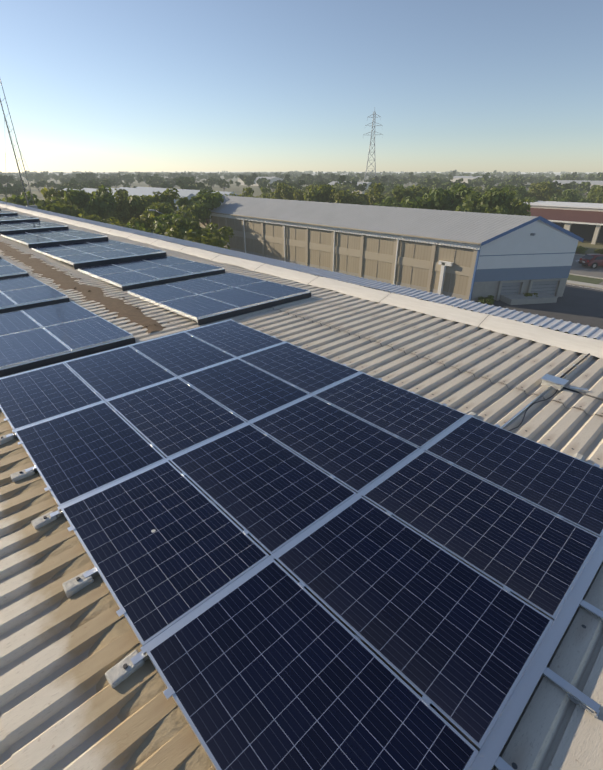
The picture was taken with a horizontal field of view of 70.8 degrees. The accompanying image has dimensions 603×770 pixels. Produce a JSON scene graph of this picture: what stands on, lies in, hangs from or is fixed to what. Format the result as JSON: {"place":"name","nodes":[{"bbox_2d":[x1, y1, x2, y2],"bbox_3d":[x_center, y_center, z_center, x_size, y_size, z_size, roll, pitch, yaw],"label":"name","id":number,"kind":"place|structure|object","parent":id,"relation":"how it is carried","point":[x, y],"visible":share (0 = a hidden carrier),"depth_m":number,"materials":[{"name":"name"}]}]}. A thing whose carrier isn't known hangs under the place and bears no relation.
{"place":"outdoors","nodes":[
{"label":"outdoors","id":0,"kind":"place"},
{"bbox_2d":[0,172,602,254],"bbox_3d":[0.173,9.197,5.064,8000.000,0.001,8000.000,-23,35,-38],"label":"ground","id":1,"kind":"structure","parent":0,"point":[235,189],"depth_m":318.07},
{"bbox_2d":[0,182,12,196],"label":"tree","id":2,"kind":"object","parent":1,"relation":"on","point":[4,190],"visible":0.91,"depth_m":167.08,"materials":[{"name":"green plant"}]},
{"bbox_2d":[0,175,15,186],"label":"tree","id":3,"kind":"object","parent":1,"relation":"on","point":[4,179],"visible":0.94,"depth_m":259.95,"materials":[{"name":"green plant"}]},
{"bbox_2d":[9,179,27,186],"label":"tree","id":4,"kind":"object","parent":1,"relation":"on","point":[16,182],"visible":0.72,"depth_m":252.45,"materials":[{"name":"green plant"}]},
{"bbox_2d":[10,184,26,191],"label":"tree","id":5,"kind":"object","parent":1,"relation":"on","point":[14,187],"visible":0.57,"depth_m":188.73,"materials":[{"name":"green plant"}]},
{"bbox_2d":[0,191,39,205],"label":"tree","id":6,"kind":"object","parent":1,"relation":"on","point":[18,200],"visible":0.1,"depth_m":56.68,"materials":[{"name":"green plant"}]},
{"bbox_2d":[30,182,45,191],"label":"tree","id":7,"kind":"object","parent":1,"relation":"on","point":[39,184],"visible":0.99,"depth_m":233.47,"materials":[{"name":"plant"}]},
{"bbox_2d":[29,199,87,217],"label":"tree","id":8,"kind":"object","parent":1,"relation":"on","point":[52,206],"visible":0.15,"depth_m":50.53,"materials":[{"name":"green plant"}]},
{"bbox_2d":[40,186,83,208],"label":"tree","id":9,"kind":"object","parent":1,"relation":"on","point":[51,192],"visible":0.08,"depth_m":63.08,"materials":[{"name":"green plant"}]},
{"bbox_2d":[58,179,82,187],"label":"tree","id":10,"kind":"object","parent":1,"relation":"on","point":[74,183],"visible":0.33,"depth_m":204.50,"materials":[{"name":"green plant"}]},
{"bbox_2d":[70,173,89,182],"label":"tree","id":11,"kind":"object","parent":1,"relation":"on","point":[82,179],"visible":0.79,"depth_m":297.60,"materials":[{"name":"plant"}]},
{"bbox_2d":[51,185,118,218],"bbox_3d":[-30.550,-23.992,61.066,9.019,8.816,9.471,-20,33,-35],"label":"tree","id":12,"kind":"object","parent":1,"relation":"on","point":[101,202],"visible":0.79,"depth_m":58.69,"materials":[{"name":"green plant"}]},
{"bbox_2d":[78,213,118,222],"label":"tree","id":13,"kind":"object","parent":1,"relation":"on","point":[95,217],"visible":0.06,"depth_m":47.53,"materials":[{"name":"green plant"}]},
{"bbox_2d":[102,199,141,223],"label":"tree","id":14,"kind":"object","parent":1,"relation":"on","point":[123,213],"visible":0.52,"depth_m":59.16,"materials":[{"name":"green plant"}]},
{"bbox_2d":[117,174,134,179],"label":"tree","id":15,"kind":"object","parent":1,"relation":"on","point":[124,176],"visible":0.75,"depth_m":353.25,"materials":[{"name":"green plant"}]},
{"bbox_2d":[98,214,154,228],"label":"tree","id":16,"kind":"object","parent":1,"relation":"on","point":[146,220],"visible":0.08,"depth_m":45.38,"materials":[{"name":"green plant"}]},
{"bbox_2d":[114,189,144,205],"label":"tree","id":17,"kind":"object","parent":1,"relation":"on","point":[121,194],"visible":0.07,"depth_m":71.92,"materials":[{"name":"green plant"}]},
{"bbox_2d":[63,187,236,210],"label":"buildings","id":18,"kind":"structure","parent":1,"relation":"on","point":[147,191],"depth_m":142.98,"materials":[{"name":"grey"}]},
{"bbox_2d":[127,188,179,214],"bbox_3d":[-21.524,-24.410,62.280,6.780,8.471,8.956,0,27,-1],"label":"tree","id":19,"kind":"object","parent":1,"relation":"on","point":[167,196],"visible":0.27,"depth_m":60.23,"materials":[{"name":"green plant"}]},
{"bbox_2d":[125,213,186,234],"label":"tree","id":20,"kind":"object","parent":1,"relation":"on","point":[159,223],"visible":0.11,"depth_m":42.36,"materials":[{"name":"green plant"}]},
{"bbox_2d":[149,176,162,187],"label":"tree","id":21,"kind":"object","parent":1,"relation":"on","point":[155,180],"visible":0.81,"depth_m":282.61,"materials":[{"name":"green plant"}]},
{"bbox_2d":[143,202,197,228],"bbox_3d":[-17.094,-20.841,56.797,6.811,7.058,7.938,-16,31,-28],"label":"tree","id":22,"kind":"object","parent":1,"relation":"on","point":[169,210],"visible":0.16,"depth_m":54.33,"materials":[{"name":"green plant"}]},
{"bbox_2d":[175,176,194,183],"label":"tree","id":23,"kind":"object","parent":1,"relation":"on","point":[185,180],"visible":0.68,"depth_m":222.26,"materials":[{"name":"green plant"}]},
{"bbox_2d":[159,216,214,245],"bbox_3d":[-11.742,-13.004,41.899,7.158,6.512,6.149,-3,27,-5],"label":"tree","id":24,"kind":"object","parent":1,"relation":"on","point":[180,221],"visible":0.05,"depth_m":41.90,"materials":[{"name":"green plant"}]},
{"bbox_2d":[175,181,203,189],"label":"tree","id":25,"kind":"object","parent":1,"relation":"on","point":[181,184],"visible":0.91,"depth_m":187.53,"materials":[{"name":"green plant"}]},
{"bbox_2d":[164,226,230,249],"bbox_3d":[-9.518,-11.286,38.903,6.727,6.104,5.093,-6,28,-13],"label":"tree","id":26,"kind":"object","parent":1,"relation":"on","point":[199,238],"visible":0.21,"depth_m":38.04,"materials":[{"name":"green plant"}]},
{"bbox_2d":[175,189,227,225],"bbox_3d":[-13.725,-25.346,64.374,10.219,8.246,9.732,-20,33,-34],"label":"tree","id":27,"kind":"object","parent":1,"relation":"on","point":[202,202],"visible":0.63,"depth_m":61.56,"materials":[{"name":"green plant"}]},
{"bbox_2d":[185,220,233,243],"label":"tree","id":28,"kind":"object","parent":1,"relation":"on","point":[224,232],"visible":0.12,"depth_m":45.41,"materials":[{"name":"green plant"}]},
{"bbox_2d":[206,178,219,185],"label":"tree","id":29,"kind":"object","parent":1,"relation":"on","point":[210,182],"visible":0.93,"depth_m":272.21,"materials":[{"name":"green plant"}]},
{"bbox_2d":[218,180,232,188],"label":"tree","id":30,"kind":"object","parent":1,"relation":"on","point":[222,183],"visible":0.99,"depth_m":240.40,"materials":[{"name":"green plant"}]},
{"bbox_2d":[228,187,253,196],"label":"tree","id":31,"kind":"object","parent":1,"relation":"on","point":[248,192],"visible":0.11,"depth_m":90.57,"materials":[{"name":"green plant"}]},
{"bbox_2d":[238,173,257,186],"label":"tree","id":32,"kind":"object","parent":1,"relation":"on","point":[254,176],"visible":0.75,"depth_m":293.88,"materials":[{"name":"plant"}]},
{"bbox_2d":[260,186,273,195],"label":"tree","id":33,"kind":"object","parent":1,"relation":"on","point":[265,191],"visible":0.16,"depth_m":101.67,"materials":[{"name":"green plant"}]},
{"bbox_2d":[268,182,297,199],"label":"tree","id":34,"kind":"object","parent":1,"relation":"on","point":[276,193],"visible":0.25,"depth_m":92.36,"materials":[{"name":"green plant"}]},
{"bbox_2d":[278,174,299,184],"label":"tree","id":35,"kind":"object","parent":1,"relation":"on","point":[287,176],"visible":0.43,"depth_m":268.52,"materials":[{"name":"green plant"}]},
{"bbox_2d":[279,180,304,189],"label":"tree","id":36,"kind":"object","parent":1,"relation":"on","point":[300,183],"visible":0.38,"depth_m":186.78,"materials":[{"name":"green plant"}]},
{"bbox_2d":[279,184,317,200],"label":"tree","id":37,"kind":"object","parent":1,"relation":"on","point":[298,195],"visible":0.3,"depth_m":87.28,"materials":[{"name":"green plant"}]},
{"bbox_2d":[301,174,322,180],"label":"tree","id":38,"kind":"object","parent":1,"relation":"on","point":[310,176],"visible":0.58,"depth_m":316.31,"materials":[{"name":"green plant"}]},
{"bbox_2d":[303,184,349,202],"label":"tree","id":39,"kind":"object","parent":1,"relation":"on","point":[321,193],"visible":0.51,"depth_m":76.02,"materials":[{"name":"green plant"}]},
{"bbox_2d":[334,174,357,185],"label":"tree","id":40,"kind":"object","parent":1,"relation":"on","point":[342,179],"visible":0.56,"depth_m":204.38,"materials":[{"name":"green plant"}]},
{"bbox_2d":[335,184,356,193],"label":"tree","id":41,"kind":"object","parent":1,"relation":"on","point":[350,188],"visible":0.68,"depth_m":156.51,"materials":[{"name":"green plant"}]},
{"bbox_2d":[327,189,366,204],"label":"tree","id":42,"kind":"object","parent":1,"relation":"on","point":[340,196],"visible":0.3,"depth_m":73.67,"materials":[{"name":"green plant"}]},
{"bbox_2d":[353,183,384,205],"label":"tree","id":43,"kind":"object","parent":1,"relation":"on","point":[374,195],"visible":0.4,"depth_m":78.54,"materials":[{"name":"green plant"}]},
{"bbox_2d":[357,182,384,189],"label":"tree","id":44,"kind":"object","parent":1,"relation":"on","point":[360,186],"visible":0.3,"depth_m":180.26,"materials":[{"name":"green plant"}]},
{"bbox_2d":[364,111,382,179],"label":"pylon","id":45,"kind":"object","parent":1,"relation":"on","point":[373,114],"visible":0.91,"depth_m":326.87,"materials":[{"name":"silver metal"}]},
{"bbox_2d":[372,176,388,183],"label":"tree","id":46,"kind":"object","parent":1,"relation":"on","point":[383,179],"visible":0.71,"depth_m":267.58,"materials":[{"name":"green plant"}]},
{"bbox_2d":[373,196,402,207],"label":"tree","id":47,"kind":"object","parent":1,"relation":"on","point":[388,201],"visible":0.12,"depth_m":72.23,"materials":[{"name":"green plant"}]},
{"bbox_2d":[199,195,583,304],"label":"warehouse","id":48,"kind":"structure","parent":1,"relation":"on","point":[505,258],"depth_m":41.00,"materials":[{"name":"beige"}]},
{"bbox_2d":[392,185,426,206],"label":"tree","id":49,"kind":"object","parent":1,"relation":"on","point":[399,193],"visible":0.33,"depth_m":74.31,"materials":[{"name":"green plant"}]},
{"bbox_2d":[238,176,602,193],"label":"distant sheds","id":50,"kind":"object","parent":1,"relation":"on","point":[455,178],"visible":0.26,"depth_m":239.79,"materials":[{"name":"beige paint"}]},
{"bbox_2d":[410,184,438,193],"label":"tree","id":51,"kind":"object","parent":1,"relation":"on","point":[416,187],"visible":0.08,"depth_m":80.12,"materials":[{"name":"green plant"}]},
{"bbox_2d":[421,177,440,187],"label":"tree","id":52,"kind":"object","parent":1,"relation":"on","point":[428,181],"visible":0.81,"depth_m":219.68,"materials":[{"name":"green plant"}]},
{"bbox_2d":[400,184,479,210],"bbox_3d":[20.139,-23.495,59.960,9.749,8.928,10.238,-21,33,-35],"label":"tree","id":53,"kind":"object","parent":1,"relation":"on","point":[442,199],"visible":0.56,"depth_m":58.49,"materials":[{"name":"green plant"}]},
{"bbox_2d":[450,183,483,195],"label":"tree","id":54,"kind":"object","parent":1,"relation":"on","point":[455,187],"visible":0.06,"depth_m":66.22,"materials":[{"name":"green plant"}]},
{"bbox_2d":[473,174,496,186],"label":"tree","id":55,"kind":"object","parent":1,"relation":"on","point":[483,179],"visible":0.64,"depth_m":244.88,"materials":[{"name":"green plant"}]},
{"bbox_2d":[455,187,516,214],"bbox_3d":[24.112,-21.790,56.793,7.699,8.766,9.685,12,29,23],"label":"tree","id":56,"kind":"object","parent":1,"relation":"on","point":[500,200],"visible":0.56,"depth_m":54.21,"materials":[{"name":"green plant"}]},
{"bbox_2d":[493,199,531,215],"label":"tree","id":57,"kind":"object","parent":1,"relation":"on","point":[521,207],"visible":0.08,"depth_m":56.90,"materials":[{"name":"green plant"}]},
{"bbox_2d":[505,178,523,184],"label":"tree","id":58,"kind":"object","parent":1,"relation":"on","point":[515,181],"visible":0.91,"depth_m":245.56,"materials":[{"name":"green plant"}]},
{"bbox_2d":[501,184,528,198],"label":"tree","id":59,"kind":"object","parent":1,"relation":"on","point":[522,192],"visible":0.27,"depth_m":91.67,"materials":[{"name":"green plant"}]},
{"bbox_2d":[513,195,537,201],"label":"tree","id":60,"kind":"object","parent":1,"relation":"on","point":[531,199],"visible":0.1,"depth_m":82.09,"materials":[{"name":"green plant"}]},
{"bbox_2d":[526,181,564,200],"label":"tree","id":61,"kind":"object","parent":1,"relation":"on","point":[542,191],"visible":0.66,"depth_m":94.70,"materials":[{"name":"green plant"}]},
{"bbox_2d":[547,181,572,191],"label":"tree","id":62,"kind":"object","parent":1,"relation":"on","point":[565,186],"visible":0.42,"depth_m":169.94,"materials":[{"name":"green plant"}]},
{"bbox_2d":[524,201,602,243],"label":"red roof building","id":63,"kind":"structure","parent":1,"relation":"on","point":[584,221],"depth_m":70.94,"materials":[{"name":"beige paint"}]},
{"bbox_2d":[548,189,592,202],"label":"tree","id":64,"kind":"object","parent":1,"relation":"on","point":[570,197],"visible":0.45,"depth_m":88.66,"materials":[{"name":"green plant"}]},
{"bbox_2d":[576,246,587,252],"bbox_3d":[39.600,-19.132,60.619,2.568,1.563,1.941,-8,28,-15],"label":"shrub","id":65,"kind":"object","parent":1,"relation":"on","point":[580,249],"visible":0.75,"depth_m":60.00,"materials":[{"name":"green plant"}]},
{"bbox_2d":[575,182,598,196],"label":"tree","id":66,"kind":"object","parent":1,"relation":"on","point":[584,188],"visible":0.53,"depth_m":180.52,"materials":[{"name":"green plant"}]},
{"bbox_2d":[586,185,602,203],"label":"tree","id":67,"kind":"object","parent":1,"relation":"on","point":[596,195],"visible":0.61,"depth_m":92.37,"materials":[{"name":"green plant"}]},
{"bbox_2d":[589,173,602,179],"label":"tree","id":68,"kind":"object","parent":1,"relation":"on","point":[600,175],"visible":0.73,"depth_m":314.88,"materials":[{"name":"green plant"}]},
{"bbox_2d":[0,0,602,171],"label":"sky","id":69,"kind":"structure","parent":0,"point":[88,85],"materials":[{"name":"blue"}]},
{"bbox_2d":[27,209,597,357],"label":"building","id":70,"kind":"structure","parent":0,"point":[433,301],"depth_m":9.27,"materials":[{"name":"beige"}]},
{"bbox_2d":[0,711,13,769],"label":"roof sheet","id":71,"kind":"object","parent":70,"relation":"on","point":[6,762],"visible":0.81,"depth_m":2.28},
{"bbox_2d":[0,210,17,215],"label":"solar panel","id":72,"kind":"object","parent":70,"relation":"on","point":[3,212],"visible":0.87,"depth_m":29.10,"materials":[{"name":"blue glass"}]},
{"bbox_2d":[0,259,28,279],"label":"solar panel","id":73,"kind":"object","parent":70,"relation":"on","point":[8,270],"visible":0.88,"depth_m":12.32,"materials":[{"name":"blue glass"}]},
{"bbox_2d":[0,215,39,222],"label":"solar panel","id":74,"kind":"object","parent":70,"relation":"on","point":[12,218],"visible":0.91,"depth_m":25.51,"materials":[{"name":"blue glass"}]},
{"bbox_2d":[0,79,45,207],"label":"antenna mast","id":75,"kind":"object","parent":70,"relation":"on","point":[33,206],"visible":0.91,"depth_m":32.35,"materials":[{"name":"grey"}]},
{"bbox_2d":[0,221,68,234],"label":"solar panel","id":76,"kind":"object","parent":70,"relation":"on","point":[20,227],"visible":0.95,"depth_m":21.88,"materials":[{"name":"blue glass"}]},
{"bbox_2d":[0,276,69,313],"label":"solar panel","id":77,"kind":"object","parent":70,"relation":"on","point":[23,293],"visible":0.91,"depth_m":10.00,"materials":[{"name":"blue glass"}]},
{"bbox_2d":[1,229,107,247],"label":"solar panel","id":78,"kind":"object","parent":70,"relation":"on","point":[49,238],"visible":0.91,"depth_m":18.48,"materials":[{"name":"blue glass"}]},
{"bbox_2d":[0,301,135,376],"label":"solar panel","id":79,"kind":"object","parent":70,"relation":"on","point":[34,338],"visible":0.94,"depth_m":7.52,"materials":[{"name":"blue glass"}]},
{"bbox_2d":[31,240,166,269],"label":"solar panel","id":80,"kind":"object","parent":70,"relation":"on","point":[89,254],"visible":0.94,"depth_m":14.99,"materials":[{"name":"blue glass"}]},
{"bbox_2d":[0,413,212,769],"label":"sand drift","id":81,"kind":"object","parent":70,"relation":"on","point":[171,724],"visible":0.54,"depth_m":2.80,"materials":[{"name":"sand"}]},
{"bbox_2d":[78,256,224,290],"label":"solar panel","id":82,"kind":"object","parent":70,"relation":"on","point":[125,276],"visible":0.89,"depth_m":12.39,"materials":[{"name":"blue glass"}]},
{"bbox_2d":[127,273,310,324],"bbox_3d":[-2.069,-2.204,10.504,3.120,0.264,3.418,-23,33,-38],"label":"solar panel array","id":83,"kind":"object","parent":70,"relation":"on","point":[204,300],"visible":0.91,"depth_m":10.00,"materials":[{"name":"blue glass"}]},
{"bbox_2d":[0,235,602,769],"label":"roof sheet","id":84,"kind":"object","parent":70,"relation":"on","point":[58,711],"visible":0.2,"depth_m":2.90,"materials":[{"name":"metal"}]},
{"bbox_2d":[0,240,169,333],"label":"rust stain","id":85,"kind":"object","parent":84,"relation":"on","point":[130,312],"visible":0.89,"depth_m":10.84,"materials":[{"name":"metal"}]},
{"bbox_2d":[0,319,602,769],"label":"mounting rails","id":86,"kind":"object","parent":84,"relation":"on","point":[488,757],"visible":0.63,"depth_m":3.00,"materials":[{"name":"silver metal"}]},
{"bbox_2d":[0,363,103,429],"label":"panel","id":87,"kind":"object","parent":86,"relation":"on","point":[32,397],"visible":0.93,"depth_m":5.63,"materials":[{"name":"glass"}]},
{"bbox_2d":[15,402,165,505],"bbox_3d":[-2.346,0.662,4.631,1.025,0.036,1.650,-23,35,-38],"label":"panel","id":88,"kind":"object","parent":86,"relation":"on","point":[76,454],"visible":0.9,"depth_m":4.52,"materials":[{"name":"glass"}]},
{"bbox_2d":[65,346,175,399],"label":"panel","id":89,"kind":"object","parent":86,"relation":"on","point":[114,373],"visible":0.95,"depth_m":6.27,"materials":[{"name":"glass"}]},
{"bbox_2d":[61,461,268,645],"bbox_3d":[-1.186,1.223,3.522,1.025,0.036,1.650,-23,35,-38],"label":"panel","id":90,"kind":"object","parent":86,"relation":"on","point":[166,545],"visible":0.9,"depth_m":3.37,"materials":[{"name":"glass"}]},
{"bbox_2d":[106,378,246,457],"bbox_3d":[-1.586,0.342,5.265,1.025,0.036,1.650,-23,35,-38],"label":"panel","id":91,"kind":"object","parent":86,"relation":"on","point":[170,418],"visible":0.84,"depth_m":5.15,"materials":[{"name":"glass"}]},
{"bbox_2d":[130,332,235,376],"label":"panel","id":92,"kind":"object","parent":86,"relation":"on","point":[179,354],"visible":0.84,"depth_m":6.92,"materials":[{"name":"glass"}]},
{"bbox_2d":[185,320,284,357],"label":"panel","id":93,"kind":"object","parent":86,"relation":"on","point":[233,338],"visible":0.84,"depth_m":7.54,"materials":[{"name":"glass"}]},
{"bbox_2d":[179,359,309,421],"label":"panel","id":94,"kind":"object","parent":86,"relation":"on","point":[244,391],"visible":0.84,"depth_m":5.81,"materials":[{"name":"glass"}]},
{"bbox_2d":[169,424,356,555],"bbox_3d":[-0.426,0.903,4.155,1.025,0.036,1.650,-23,35,-38],"label":"panel","id":95,"kind":"object","parent":86,"relation":"on","point":[270,495],"visible":0.84,"depth_m":4.02,"materials":[{"name":"glass"}]},
{"bbox_2d":[239,342,359,393],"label":"panel","id":96,"kind":"object","parent":86,"relation":"on","point":[309,372],"visible":0.84,"depth_m":6.43,"materials":[{"name":"glass"}]},
{"bbox_2d":[146,559,478,769],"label":"panel","id":97,"kind":"object","parent":86,"relation":"on","point":[273,664],"visible":1,"depth_m":2.42,"materials":[{"name":"glass"}]},
{"bbox_2d":[250,395,419,492],"bbox_3d":[0.335,0.583,4.789,1.025,0.036,1.650,-23,35,-38],"label":"panel","id":98,"kind":"object","parent":86,"relation":"on","point":[352,453],"visible":0.84,"depth_m":4.67,"materials":[{"name":"glass"}]},
{"bbox_2d":[313,373,466,447],"bbox_3d":[1.095,0.263,5.422,1.025,0.036,1.650,-23,35,-38],"label":"panel","id":99,"kind":"object","parent":86,"relation":"on","point":[416,420],"visible":0.84,"depth_m":5.32,"materials":[{"name":"blue glass"}]},
{"bbox_2d":[275,496,552,750],"bbox_3d":[0.734,1.463,3.046,1.025,0.036,1.650,-23,35,-38],"label":"panel","id":100,"kind":"object","parent":86,"relation":"on","point":[457,641],"visible":0.95,"depth_m":2.87,"materials":[{"name":"glass"}]},
{"bbox_2d":[362,451,600,621],"bbox_3d":[1.494,1.143,3.679,1.025,0.036,1.650,-23,35,-38],"label":"panel","id":101,"kind":"object","parent":86,"relation":"on","point":[534,556],"visible":0.9,"depth_m":3.53,"materials":[{"name":"glass"}]},
{"bbox_2d":[425,416,602,537],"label":"panel","id":102,"kind":"object","parent":86,"relation":"on","point":[568,488],"visible":0.93,"depth_m":4.23,"materials":[{"name":"blue glass"}]},
{"bbox_2d":[0,207,602,415],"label":"roof sheet","id":103,"kind":"object","parent":70,"relation":"on","point":[525,365],"visible":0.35,"depth_m":7.68,"materials":[{"name":"metal"}]},
{"bbox_2d":[0,203,602,358],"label":"ridge flashing","id":104,"kind":"object","parent":103,"relation":"on","point":[576,343],"visible":0.99,"depth_m":9.85,"materials":[{"name":"metal"}]},
{"bbox_2d":[0,201,602,340],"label":"corrugated roof","id":105,"kind":"structure","parent":70,"relation":"on","point":[579,329],"depth_m":10.46,"materials":[{"name":"metal"}]},
{"bbox_2d":[548,645,602,769],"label":"roof verge","id":106,"kind":"structure","parent":70,"relation":"on","point":[580,746],"depth_m":2.32,"materials":[{"name":"metal"}]},
{"bbox_2d":[474,254,602,328],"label":"yard","id":107,"kind":"structure","parent":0,"point":[580,300],"depth_m":37.55,"materials":[{"name":"concrete"}]},
{"bbox_2d":[478,295,494,304],"bbox_3d":[16.259,-7.385,37.518,1.502,1.103,1.748,3,27,5],"label":"shrub","id":108,"kind":"object","parent":107,"relation":"on","point":[489,300],"visible":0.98,"depth_m":37.17,"materials":[{"name":"green plant"}]},
{"bbox_2d":[579,254,602,268],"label":"car","id":109,"kind":"object","parent":107,"relation":"on","point":[593,261],"visible":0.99,"depth_m":50.78,"materials":[{"name":"red paint"}]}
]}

